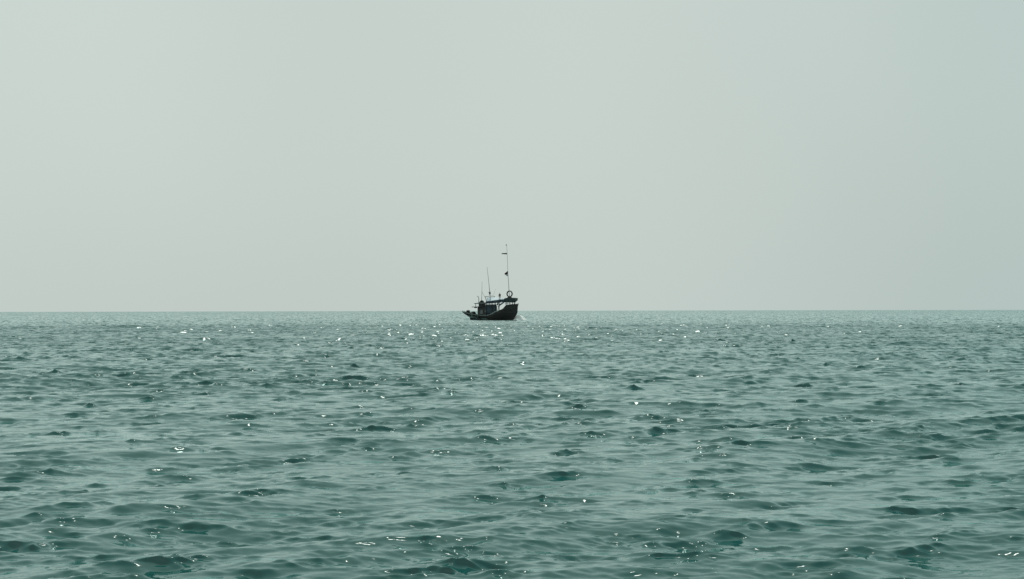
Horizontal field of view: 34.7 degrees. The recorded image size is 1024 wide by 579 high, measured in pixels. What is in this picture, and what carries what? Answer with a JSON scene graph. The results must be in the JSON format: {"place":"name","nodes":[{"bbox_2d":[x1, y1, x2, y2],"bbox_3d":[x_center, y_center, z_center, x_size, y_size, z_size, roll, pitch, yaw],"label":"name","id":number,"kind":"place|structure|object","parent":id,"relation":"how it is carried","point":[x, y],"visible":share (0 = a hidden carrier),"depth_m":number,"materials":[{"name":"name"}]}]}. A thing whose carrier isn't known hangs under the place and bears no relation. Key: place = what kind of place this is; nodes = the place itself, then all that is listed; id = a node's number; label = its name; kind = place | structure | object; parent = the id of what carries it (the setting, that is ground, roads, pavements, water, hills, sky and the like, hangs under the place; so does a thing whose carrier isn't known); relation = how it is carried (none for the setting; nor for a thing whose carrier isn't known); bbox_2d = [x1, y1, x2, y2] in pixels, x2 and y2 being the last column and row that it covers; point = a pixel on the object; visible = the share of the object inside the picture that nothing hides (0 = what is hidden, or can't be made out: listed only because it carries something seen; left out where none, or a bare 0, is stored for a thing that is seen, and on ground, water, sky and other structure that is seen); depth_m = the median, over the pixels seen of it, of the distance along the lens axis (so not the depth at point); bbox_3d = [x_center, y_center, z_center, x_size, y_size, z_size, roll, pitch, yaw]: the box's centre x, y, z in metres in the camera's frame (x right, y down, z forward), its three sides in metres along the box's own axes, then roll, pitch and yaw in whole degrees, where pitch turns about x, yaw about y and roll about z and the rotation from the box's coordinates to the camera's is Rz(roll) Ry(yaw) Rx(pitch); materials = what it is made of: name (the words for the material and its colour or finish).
{"place":"outdoors","nodes":[
{"label":"outdoors","id":0,"kind":"place"},
{"bbox_2d":[0,310,1023,578],"bbox_3d":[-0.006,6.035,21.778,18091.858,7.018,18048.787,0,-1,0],"label":"sea","id":1,"kind":"structure","parent":0,"point":[780,444],"depth_m":31.09,"materials":[{"name":"liquid"}]},
{"bbox_2d":[462,244,518,319],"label":"fishing boat","id":2,"kind":"object","parent":1,"relation":"on","point":[488,311],"visible":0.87,"depth_m":398.20,"materials":[{"name":"paint"}]},
{"bbox_2d":[514,315,525,319],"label":"bow wave","id":3,"kind":"object","parent":1,"relation":"on","point":[518,317],"visible":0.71,"depth_m":397.62,"materials":[{"name":"liquid"}]},
{"bbox_2d":[0,0,1023,311],"label":"sky","id":4,"kind":"structure","parent":0,"point":[156,155],"materials":[{"name":"grey"}]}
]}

